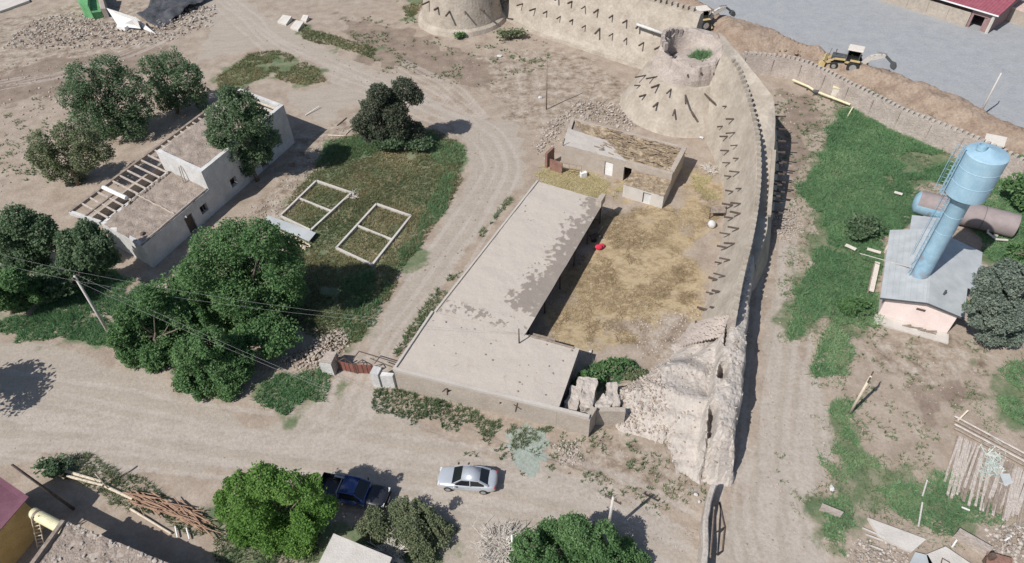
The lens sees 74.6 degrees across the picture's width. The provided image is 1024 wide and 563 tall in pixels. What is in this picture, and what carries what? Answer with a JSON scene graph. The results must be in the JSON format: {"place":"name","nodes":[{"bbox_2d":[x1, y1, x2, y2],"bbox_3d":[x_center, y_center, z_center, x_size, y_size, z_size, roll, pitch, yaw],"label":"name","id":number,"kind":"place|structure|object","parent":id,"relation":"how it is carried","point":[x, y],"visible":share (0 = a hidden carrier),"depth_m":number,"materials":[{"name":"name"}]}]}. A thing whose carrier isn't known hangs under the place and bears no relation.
{"place":"outdoors","nodes":[
{"label":"outdoors","id":0,"kind":"place"},
{"bbox_2d":[0,0,831,562],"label":"dirt track","id":1,"kind":"structure","parent":0,"point":[72,402],"depth_m":54.05,"materials":[{"name":"beige soil"}]},
{"bbox_2d":[316,472,391,509],"bbox_3d":[-11.576,15.308,49.082,5.400,1.790,2.286,8,46,10],"label":"pickup truck","id":2,"kind":"object","parent":1,"relation":"on","point":[353,491],"visible":0.73,"depth_m":48.66,"materials":[{"name":"blue paint"}]},
{"bbox_2d":[335,351,396,373],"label":"gate","id":3,"kind":"structure","parent":1,"relation":"on","point":[356,368],"depth_m":57.13,"materials":[{"name":"brown metal"}]},
{"bbox_2d":[437,462,497,494],"bbox_3d":[-3.314,14.506,49.807,4.480,1.490,2.158,3,45,5],"label":"parked car","id":4,"kind":"object","parent":1,"relation":"on","point":[482,480],"visible":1,"depth_m":49.37,"materials":[{"name":"silver metal"}]},
{"bbox_2d":[466,519,523,562],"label":"dead bush","id":5,"kind":"object","parent":1,"relation":"on","point":[499,545],"visible":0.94,"depth_m":46.24,"materials":[{"name":"beige plant"}]},
{"bbox_2d":[0,0,1023,562],"bbox_3d":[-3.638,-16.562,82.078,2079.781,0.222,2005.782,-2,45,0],"label":"ground","id":6,"kind":"structure","parent":0,"point":[574,74],"depth_m":66.48,"materials":[{"name":"beige soil"}]},
{"bbox_2d":[0,0,29,12],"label":"concrete pad","id":7,"kind":"object","parent":6,"relation":"on","point":[6,5],"visible":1,"depth_m":116.67,"materials":[{"name":"grey concrete"}]},
{"bbox_2d":[0,477,44,562],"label":"ochre house","id":8,"kind":"structure","parent":6,"relation":"on","point":[17,538],"depth_m":46.46,"materials":[{"name":"paint"}]},
{"bbox_2d":[27,507,61,533],"bbox_3d":[-31.774,16.520,46.197,3.357,0.810,0.810,16,48,18],"label":"tank","id":9,"kind":"object","parent":8,"relation":"attached to","point":[48,521],"visible":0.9,"depth_m":46.07,"materials":[{"name":"metal"}]},
{"bbox_2d":[0,263,45,314],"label":"tree","id":10,"kind":"object","parent":6,"relation":"on","point":[22,294],"visible":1,"depth_m":61.33,"materials":[{"name":"green plant"}]},
{"bbox_2d":[0,201,58,274],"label":"tree","id":11,"kind":"object","parent":6,"relation":"on","point":[30,242],"visible":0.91,"depth_m":63.26,"materials":[{"name":"green plant"}]},
{"bbox_2d":[11,464,74,509],"bbox_3d":[-32.962,14.603,47.462,1.196,6.622,0.214,-2,45,0],"label":"wooden pole","id":12,"kind":"object","parent":6,"relation":"on","point":[64,502],"visible":1,"depth_m":47.33,"materials":[{"name":"brown wood"}]},
{"bbox_2d":[30,452,72,478],"bbox_3d":[-35.132,14.199,51.459,3.172,1.643,2.209,-2,45,0],"label":"bush","id":13,"kind":"object","parent":6,"relation":"on","point":[53,468],"visible":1,"depth_m":51.07,"materials":[{"name":"green plant"}]},
{"bbox_2d":[27,262,91,302],"bbox_3d":[-43.425,0.176,64.237,6.438,3.754,5.037,-2,45,0],"label":"bush","id":14,"kind":"object","parent":6,"relation":"on","point":[52,288],"visible":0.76,"depth_m":63.24,"materials":[{"name":"green plant"}]},
{"bbox_2d":[24,120,116,185],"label":"tree","id":15,"kind":"object","parent":6,"relation":"on","point":[89,144],"visible":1,"depth_m":74.66,"materials":[{"name":"green plant"}]},
{"bbox_2d":[0,48,162,191],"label":"clods","id":16,"kind":"object","parent":6,"relation":"on","point":[56,101],"visible":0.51,"depth_m":93.51,"materials":[{"name":"soil"}]},
{"bbox_2d":[51,217,121,287],"bbox_3d":[-39.969,-2.002,63.333,6.220,8.023,4.522,-2,45,0],"label":"tree","id":17,"kind":"object","parent":6,"relation":"on","point":[79,251],"visible":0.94,"depth_m":62.08,"materials":[{"name":"green plant"}]},
{"bbox_2d":[70,272,106,331],"bbox_3d":[-36.181,2.480,58.646,0.307,8.205,1.099,8,46,10],"label":"utility pole","id":18,"kind":"object","parent":6,"relation":"on","point":[74,277],"visible":0.92,"depth_m":57.63,"materials":[{"name":"concrete"}]},
{"bbox_2d":[78,0,108,18],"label":"wall fragment","id":19,"kind":"object","parent":6,"relation":"on","point":[95,9],"depth_m":111.61,"materials":[{"name":"green paint"}]},
{"bbox_2d":[30,520,167,562],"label":"rough roofed house","id":20,"kind":"structure","parent":6,"relation":"on","point":[72,543],"depth_m":44.15,"materials":[{"name":"concrete"}]},
{"bbox_2d":[53,52,158,140],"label":"tree","id":21,"kind":"object","parent":6,"relation":"on","point":[99,113],"visible":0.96,"depth_m":81.45,"materials":[{"name":"green plant"}]},
{"bbox_2d":[2,4,217,49],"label":"rubble","id":22,"kind":"object","parent":6,"relation":"on","point":[99,32],"visible":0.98,"depth_m":107.99,"materials":[{"name":"stone"}]},
{"bbox_2d":[107,8,140,28],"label":"fallen slab","id":23,"kind":"structure","parent":22,"relation":"on","point":[119,18],"depth_m":107.89,"materials":[{"name":"white paint"}]},
{"bbox_2d":[105,284,208,373],"bbox_3d":[-30.402,3.501,57.352,9.206,8.136,5.827,-2,45,0],"label":"tree","id":24,"kind":"object","parent":6,"relation":"on","point":[150,350],"visible":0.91,"depth_m":57.35,"materials":[{"name":"green plant"}]},
{"bbox_2d":[0,265,330,415],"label":"weeds","id":25,"kind":"object","parent":6,"relation":"on","point":[70,316],"visible":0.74,"depth_m":62.60,"materials":[{"name":"green plant"}]},
{"bbox_2d":[137,0,203,27],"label":"tarpaulin","id":26,"kind":"object","parent":6,"relation":"on","point":[164,11],"visible":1,"depth_m":111.57,"materials":[{"name":"fabric"}]},
{"bbox_2d":[135,45,210,113],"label":"tree","id":27,"kind":"object","parent":6,"relation":"on","point":[168,94],"visible":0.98,"depth_m":85.96,"materials":[{"name":"green plant"}]},
{"bbox_2d":[68,89,294,267],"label":"ruined house","id":28,"kind":"structure","parent":6,"relation":"on","point":[157,221],"depth_m":72.46,"materials":[{"name":"white paint"}]},
{"bbox_2d":[138,267,236,329],"bbox_3d":[-29.555,1.611,61.064,9.230,5.441,6.625,-2,45,0],"label":"tree","id":29,"kind":"object","parent":6,"relation":"on","point":[173,284],"visible":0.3,"depth_m":59.95,"materials":[{"name":"green plant"}]},
{"bbox_2d":[169,324,255,402],"bbox_3d":[-25.041,6.328,55.199,7.632,6.746,4.807,-2,45,0],"label":"tree","id":30,"kind":"object","parent":6,"relation":"on","point":[217,368],"visible":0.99,"depth_m":55.26,"materials":[{"name":"green plant"}]},
{"bbox_2d":[173,215,308,334],"bbox_3d":[-23.647,-1.147,58.669,12.582,12.460,8.720,-2,45,0],"label":"tree","id":31,"kind":"object","parent":6,"relation":"on","point":[239,281],"visible":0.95,"depth_m":56.95,"materials":[{"name":"green plant"}]},
{"bbox_2d":[201,83,280,181],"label":"tree","id":32,"kind":"object","parent":6,"relation":"on","point":[251,129],"visible":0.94,"depth_m":71.98,"materials":[{"name":"green plant"}]},
{"bbox_2d":[50,450,459,562],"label":"weeds","id":33,"kind":"object","parent":6,"relation":"on","point":[108,472],"visible":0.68,"depth_m":49.92,"materials":[{"name":"green plant"}]},
{"bbox_2d":[162,128,348,275],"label":"rubble","id":34,"kind":"object","parent":6,"relation":"on","point":[281,192],"visible":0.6,"depth_m":76.44,"materials":[{"name":"stone"}]},
{"bbox_2d":[266,215,314,240],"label":"metal sheet","id":35,"kind":"object","parent":34,"relation":"on","point":[306,234],"visible":0.79,"depth_m":71.03,"materials":[{"name":"metal"}]},
{"bbox_2d":[228,310,303,359],"bbox_3d":[-21.433,4.899,58.393,6.825,4.054,5.021,-2,45,0],"label":"tree","id":36,"kind":"object","parent":6,"relation":"on","point":[270,333],"visible":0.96,"depth_m":57.54,"materials":[{"name":"green plant"}]},
{"bbox_2d":[212,459,339,561],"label":"tree","id":37,"kind":"object","parent":6,"relation":"on","point":[281,506],"visible":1,"depth_m":44.76,"materials":[{"name":"green plant"}]},
{"bbox_2d":[276,327,351,372],"bbox_3d":[-17.576,5.995,59.532,6.457,0.785,5.395,-2,45,0],"label":"rubble","id":38,"kind":"object","parent":6,"relation":"on","point":[311,353],"visible":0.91,"depth_m":59.36,"materials":[{"name":"stone"}]},
{"bbox_2d":[279,180,351,230],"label":"plank bed","id":39,"kind":"object","parent":6,"relation":"on","point":[297,199],"visible":0.93,"depth_m":74.34,"materials":[{"name":"wood"}]},
{"bbox_2d":[214,1,422,89],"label":"grass","id":40,"kind":"structure","parent":6,"relation":"on","point":[299,79],"depth_m":98.54,"materials":[{"name":"green plant"}]},
{"bbox_2d":[319,351,339,375],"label":"gate pillar","id":41,"kind":"structure","parent":6,"relation":"on","point":[328,363],"depth_m":57.21,"materials":[{"name":"brick"}]},
{"bbox_2d":[319,533,391,562],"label":"flat shed","id":42,"kind":"structure","parent":6,"relation":"on","point":[339,549],"depth_m":44.21,"materials":[{"name":"concrete"}]},
{"bbox_2d":[280,128,466,345],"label":"grass","id":43,"kind":"structure","parent":6,"relation":"on","point":[313,265],"depth_m":73.14,"materials":[{"name":"green plant"}]},
{"bbox_2d":[335,203,411,265],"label":"frame","id":44,"kind":"object","parent":6,"relation":"on","point":[354,228],"visible":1,"depth_m":70.49,"materials":[{"name":"wood"}]},
{"bbox_2d":[370,366,396,387],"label":"gate pillar","id":45,"kind":"structure","parent":6,"relation":"on","point":[379,376],"depth_m":55.96,"materials":[{"name":"grey concrete"}]},
{"bbox_2d":[349,75,427,148],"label":"tree","id":46,"kind":"object","parent":6,"relation":"on","point":[386,106],"visible":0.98,"depth_m":77.75,"materials":[{"name":"green plant"}]},
{"bbox_2d":[366,528,413,562],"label":"dead bush","id":47,"kind":"object","parent":6,"relation":"on","point":[391,552],"visible":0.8,"depth_m":46.12,"materials":[{"name":"beige plant"}]},
{"bbox_2d":[370,134,436,151],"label":"bush","id":48,"kind":"object","parent":6,"relation":"on","point":[389,143],"visible":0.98,"depth_m":80.32,"materials":[{"name":"green plant"}]},
{"bbox_2d":[355,494,454,562],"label":"bush","id":49,"kind":"object","parent":6,"relation":"on","point":[411,523],"visible":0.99,"depth_m":46.51,"materials":[{"name":"green plant"}]},
{"bbox_2d":[0,16,826,199],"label":"weeds","id":50,"kind":"object","parent":6,"relation":"on","point":[453,76],"visible":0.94,"depth_m":94.66,"materials":[{"name":"green plant"}]},
{"bbox_2d":[390,196,513,356],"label":"weeds","id":51,"kind":"object","parent":6,"relation":"on","point":[398,350],"visible":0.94,"depth_m":63.17,"materials":[{"name":"green plant"}]},
{"bbox_2d":[417,0,505,37],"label":"round tower","id":52,"kind":"structure","parent":6,"relation":"on","point":[448,18],"depth_m":103.25,"materials":[{"name":"paint"}]},
{"bbox_2d":[371,386,555,449],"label":"weeds","id":53,"kind":"object","parent":6,"relation":"on","point":[472,415],"visible":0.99,"depth_m":54.60,"materials":[{"name":"green plant"}]},
{"bbox_2d":[393,180,605,427],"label":"flat house","id":54,"kind":"structure","parent":6,"relation":"on","point":[510,279],"depth_m":57.72,"materials":[{"name":"concrete"}]},
{"bbox_2d":[492,27,527,38],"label":"bush","id":55,"kind":"object","parent":6,"relation":"on","point":[511,32],"visible":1,"depth_m":101.67,"materials":[{"name":"green plant"}]},
{"bbox_2d":[505,423,549,476],"bbox_3d":[1.435,12.983,52.204,3.565,0.123,4.694,-18,47,-15],"label":"powder patch","id":56,"kind":"object","parent":6,"relation":"on","point":[527,458],"visible":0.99,"depth_m":52.06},
{"bbox_2d":[552,439,583,465],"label":"stones","id":57,"kind":"object","parent":6,"relation":"on","point":[569,451],"visible":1,"depth_m":51.79,"materials":[{"name":"beige stone"}]},
{"bbox_2d":[564,385,581,410],"bbox_3d":[4.824,9.939,54.007,1.287,2.201,2.699,11,46,13],"label":"clay block","id":58,"kind":"object","parent":6,"relation":"on","point":[569,403],"depth_m":53.29,"materials":[{"name":"beige stone"}]},
{"bbox_2d":[508,510,651,562],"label":"tree","id":59,"kind":"object","parent":6,"relation":"on","point":[571,538],"visible":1,"depth_m":43.91,"materials":[{"name":"green plant"}]},
{"bbox_2d":[531,99,635,158],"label":"rubble","id":60,"kind":"object","parent":6,"relation":"on","point":[593,119],"visible":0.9,"depth_m":85.47,"materials":[{"name":"stone"}]},
{"bbox_2d":[463,428,706,515],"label":"weeds","id":61,"kind":"object","parent":6,"relation":"on","point":[630,467],"visible":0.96,"depth_m":50.75,"materials":[{"name":"green plant"}]},
{"bbox_2d":[572,377,598,413],"bbox_3d":[5.849,9.393,54.351,1.937,2.459,2.981,9,46,11],"label":"clay block","id":62,"kind":"object","parent":6,"relation":"on","point":[586,397],"depth_m":53.60,"materials":[{"name":"beige stone"}]},
{"bbox_2d":[556,406,625,436],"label":"garden wall","id":63,"kind":"structure","parent":6,"relation":"on","point":[598,416],"depth_m":52.38,"materials":[{"name":"beige concrete"}]},
{"bbox_2d":[574,369,607,383],"bbox_3d":[6.524,8.091,55.804,2.826,1.700,1.900,-2,45,0],"label":"bush","id":64,"kind":"object","parent":6,"relation":"on","point":[600,377],"visible":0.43,"depth_m":55.52,"materials":[{"name":"green plant"}]},
{"bbox_2d":[500,0,703,69],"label":"fortress wall","id":65,"kind":"structure","parent":6,"relation":"on","point":[609,30],"depth_m":96.40,"materials":[{"name":"paint"}]},
{"bbox_2d":[567,356,643,392],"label":"weeds","id":66,"kind":"object","parent":6,"relation":"on","point":[613,377],"visible":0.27,"depth_m":56.71,"materials":[{"name":"green plant"}]},
{"bbox_2d":[605,382,620,406],"bbox_3d":[8.066,9.555,54.202,1.208,2.308,2.182,-2,45,0],"label":"clay block","id":67,"kind":"object","parent":6,"relation":"on","point":[611,393],"depth_m":53.63,"materials":[{"name":"beige stone"}]},
{"bbox_2d":[593,356,636,373],"bbox_3d":[8.683,7.199,56.781,3.647,1.532,1.890,-2,45,0],"label":"bush","id":68,"kind":"object","parent":6,"relation":"on","point":[610,365],"visible":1,"depth_m":56.50,"materials":[{"name":"green plant"}]},
{"bbox_2d":[545,117,687,208],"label":"mud house","id":69,"kind":"structure","parent":6,"relation":"on","point":[655,165],"depth_m":76.09,"materials":[{"name":"concrete"}]},
{"bbox_2d":[533,165,721,201],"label":"hay","id":70,"kind":"object","parent":6,"relation":"on","point":[598,182],"visible":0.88,"depth_m":76.07},
{"bbox_2d":[539,189,720,344],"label":"straw","id":71,"kind":"object","parent":6,"relation":"on","point":[676,271],"visible":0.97,"depth_m":65.05,"materials":[{"name":"beige plant"}]},
{"bbox_2d":[621,368,649,380],"bbox_3d":[10.614,7.944,56.338,2.975,1.076,1.597,-2,45,0],"label":"bush","id":72,"kind":"object","parent":6,"relation":"on","point":[633,375],"visible":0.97,"depth_m":56.12,"materials":[{"name":"green plant"}]},
{"bbox_2d":[578,446,709,552],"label":"stones","id":73,"kind":"object","parent":6,"relation":"on","point":[642,496],"visible":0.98,"depth_m":49.05,"materials":[{"name":"beige stone"}]},
{"bbox_2d":[632,308,700,359],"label":"stones","id":74,"kind":"object","parent":6,"relation":"on","point":[658,320],"visible":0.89,"depth_m":60.45,"materials":[{"name":"stone"}]},
{"bbox_2d":[620,27,724,137],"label":"corner tower","id":75,"kind":"structure","parent":6,"relation":"on","point":[666,92],"depth_m":82.06,"materials":[{"name":"paint"}]},
{"bbox_2d":[615,254,753,492],"bbox_3d":[14.390,5.683,56.651,10.853,4.248,24.602,11,46,13],"label":"ruined rampart","id":76,"kind":"object","parent":6,"relation":"on","point":[697,440],"visible":0.86,"depth_m":52.33,"materials":[{"name":"stone"}]},
{"bbox_2d":[617,276,750,469],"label":"crumbled bricks","id":77,"kind":"object","parent":76,"relation":"on","point":[632,385],"visible":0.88,"depth_m":53.02,"materials":[{"name":"brick"}]},
{"bbox_2d":[697,484,716,562],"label":"mud wall","id":78,"kind":"structure","parent":6,"relation":"on","point":[703,551],"depth_m":45.98,"materials":[{"name":"soil"}]},
{"bbox_2d":[695,5,735,29],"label":"backhoe","id":79,"kind":"object","parent":6,"relation":"on","point":[707,18],"visible":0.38,"depth_m":101.19,"materials":[{"name":"metal"}]},
{"bbox_2d":[710,502,725,557],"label":"gate","id":80,"kind":"structure","parent":6,"relation":"on","point":[712,535],"depth_m":46.25,"materials":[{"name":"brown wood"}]},
{"bbox_2d":[676,52,761,347],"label":"fortress wall","id":81,"kind":"structure","parent":6,"relation":"on","point":[731,136],"depth_m":68.63,"materials":[{"name":"paint"}]},
{"bbox_2d":[718,32,786,292],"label":"wall walk","id":82,"kind":"object","parent":6,"relation":"on","point":[764,105],"depth_m":70.77,"materials":[{"name":"paint"}]},
{"bbox_2d":[771,206,805,241],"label":"bricks","id":83,"kind":"object","parent":6,"relation":"on","point":[792,224],"visible":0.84,"depth_m":69.85,"materials":[{"name":"brick"}]},
{"bbox_2d":[746,248,833,551],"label":"clods","id":84,"kind":"object","parent":6,"relation":"on","point":[767,477],"visible":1,"depth_m":52.77,"materials":[{"name":"soil"}]},
{"bbox_2d":[675,0,1023,155],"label":"soil heap","id":85,"kind":"object","parent":6,"relation":"on","point":[742,36],"visible":0.7,"depth_m":88.06,"materials":[{"name":"brown soil"}]},
{"bbox_2d":[818,44,896,70],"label":"backhoe","id":86,"kind":"object","parent":85,"relation":"on","point":[852,60],"visible":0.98,"depth_m":90.95,"materials":[{"name":"yellow metal"}]},
{"bbox_2d":[836,295,876,317],"bbox_3d":[31.053,2.337,60.614,3.398,1.838,2.730,-2,45,0],"label":"bush","id":87,"kind":"object","parent":6,"relation":"on","point":[851,306],"visible":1,"depth_m":60.26,"materials":[{"name":"green plant"}]},
{"bbox_2d":[842,212,886,239],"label":"bush","id":88,"kind":"object","parent":6,"relation":"on","point":[862,226],"visible":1,"depth_m":67.14,"materials":[{"name":"green plant"}]},
{"bbox_2d":[867,261,879,293],"bbox_3d":[34.356,-0.380,63.840,0.530,0.300,4.631,20,49,21],"label":"wooden board","id":89,"kind":"object","parent":6,"relation":"on","point":[873,277],"visible":1,"depth_m":63.72,"materials":[{"name":"grey wood"}]},
{"bbox_2d":[845,539,910,562],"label":"rubble","id":90,"kind":"object","parent":6,"relation":"on","point":[876,553],"visible":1,"depth_m":45.50,"materials":[{"name":"stone"}]},
{"bbox_2d":[742,51,1023,178],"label":"boundary wall","id":91,"kind":"structure","parent":6,"relation":"on","point":[893,115],"depth_m":83.08,"materials":[{"name":"brick"}]},
{"bbox_2d":[773,258,995,500],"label":"weeds","id":92,"kind":"object","parent":6,"relation":"on","point":[865,401],"visible":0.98,"depth_m":54.47,"materials":[{"name":"green plant"}]},
{"bbox_2d":[867,518,925,552],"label":"concrete slab","id":93,"kind":"structure","parent":6,"relation":"on","point":[904,540],"depth_m":46.19,"materials":[{"name":"grey concrete"}]},
{"bbox_2d":[775,87,1023,387],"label":"grass","id":94,"kind":"structure","parent":6,"relation":"on","point":[867,157],"depth_m":71.23,"materials":[{"name":"green plant"}]},
{"bbox_2d":[788,351,1023,558],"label":"grass","id":95,"kind":"structure","parent":6,"relation":"on","point":[1005,403],"depth_m":48.68,"materials":[{"name":"green plant"}]},
{"bbox_2d":[874,215,982,343],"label":"pump house","id":96,"kind":"structure","parent":6,"relation":"on","point":[935,299],"depth_m":59.87,"materials":[{"name":"pink paint"}]},
{"bbox_2d":[926,546,969,562],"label":"concrete roof","id":97,"kind":"structure","parent":6,"relation":"on","point":[946,553],"depth_m":45.00,"materials":[{"name":"beige concrete"}]},
{"bbox_2d":[908,142,1009,278],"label":"water tower","id":98,"kind":"structure","parent":6,"relation":"on","point":[978,170],"depth_m":52.52,"materials":[{"name":"blue metal"}]},
{"bbox_2d":[912,190,1021,240],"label":"storage tank","id":99,"kind":"object","parent":6,"relation":"on","point":[990,220],"visible":0.92,"depth_m":67.45,"materials":[{"name":"metal"}]},
{"bbox_2d":[952,528,992,555],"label":"concrete slab","id":100,"kind":"structure","parent":6,"relation":"on","point":[972,542],"depth_m":45.44,"materials":[{"name":"beige concrete"}]},
{"bbox_2d":[961,256,1023,348],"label":"tree","id":101,"kind":"object","parent":6,"relation":"on","point":[1000,318],"visible":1,"depth_m":53.46,"materials":[{"name":"green plant"}]},
{"bbox_2d":[977,437,1007,484],"bbox_3d":[35.833,13.355,50.113,2.089,0.465,4.474,20,49,20],"label":"powder patch","id":102,"kind":"object","parent":6,"relation":"on","point":[992,463],"visible":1,"depth_m":49.83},
{"bbox_2d":[984,523,1023,562],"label":"rubble","id":103,"kind":"object","parent":6,"relation":"on","point":[1001,550],"visible":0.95,"depth_m":45.79,"materials":[{"name":"stone"}]},
{"bbox_2d":[1000,172,1023,210],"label":"tree","id":104,"kind":"object","parent":6,"relation":"on","point":[1018,198],"visible":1,"depth_m":69.58,"materials":[{"name":"green plant"}]},
{"bbox_2d":[1004,239,1023,266],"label":"bush","id":105,"kind":"object","parent":6,"relation":"on","point":[1014,251],"visible":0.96,"depth_m":64.79,"materials":[{"name":"green plant"}]},
{"bbox_2d":[699,0,1023,127],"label":"asphalt road","id":106,"kind":"structure","parent":0,"point":[971,62],"depth_m":98.58,"materials":[{"name":"grey asphalt"}]},
{"bbox_2d":[880,0,971,26],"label":"street wall","id":107,"kind":"structure","parent":106,"relation":"on","point":[948,13],"depth_m":103.12,"materials":[{"name":"paint"}]},
{"bbox_2d":[932,0,1019,33],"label":"red roofed house","id":108,"kind":"structure","parent":106,"relation":"on","point":[995,13],"depth_m":99.30,"materials":[{"name":"white paint"}]},
{"bbox_2d":[1006,0,1023,26],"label":"shed","id":109,"kind":"structure","parent":106,"relation":"on","point":[1016,15],"depth_m":100.94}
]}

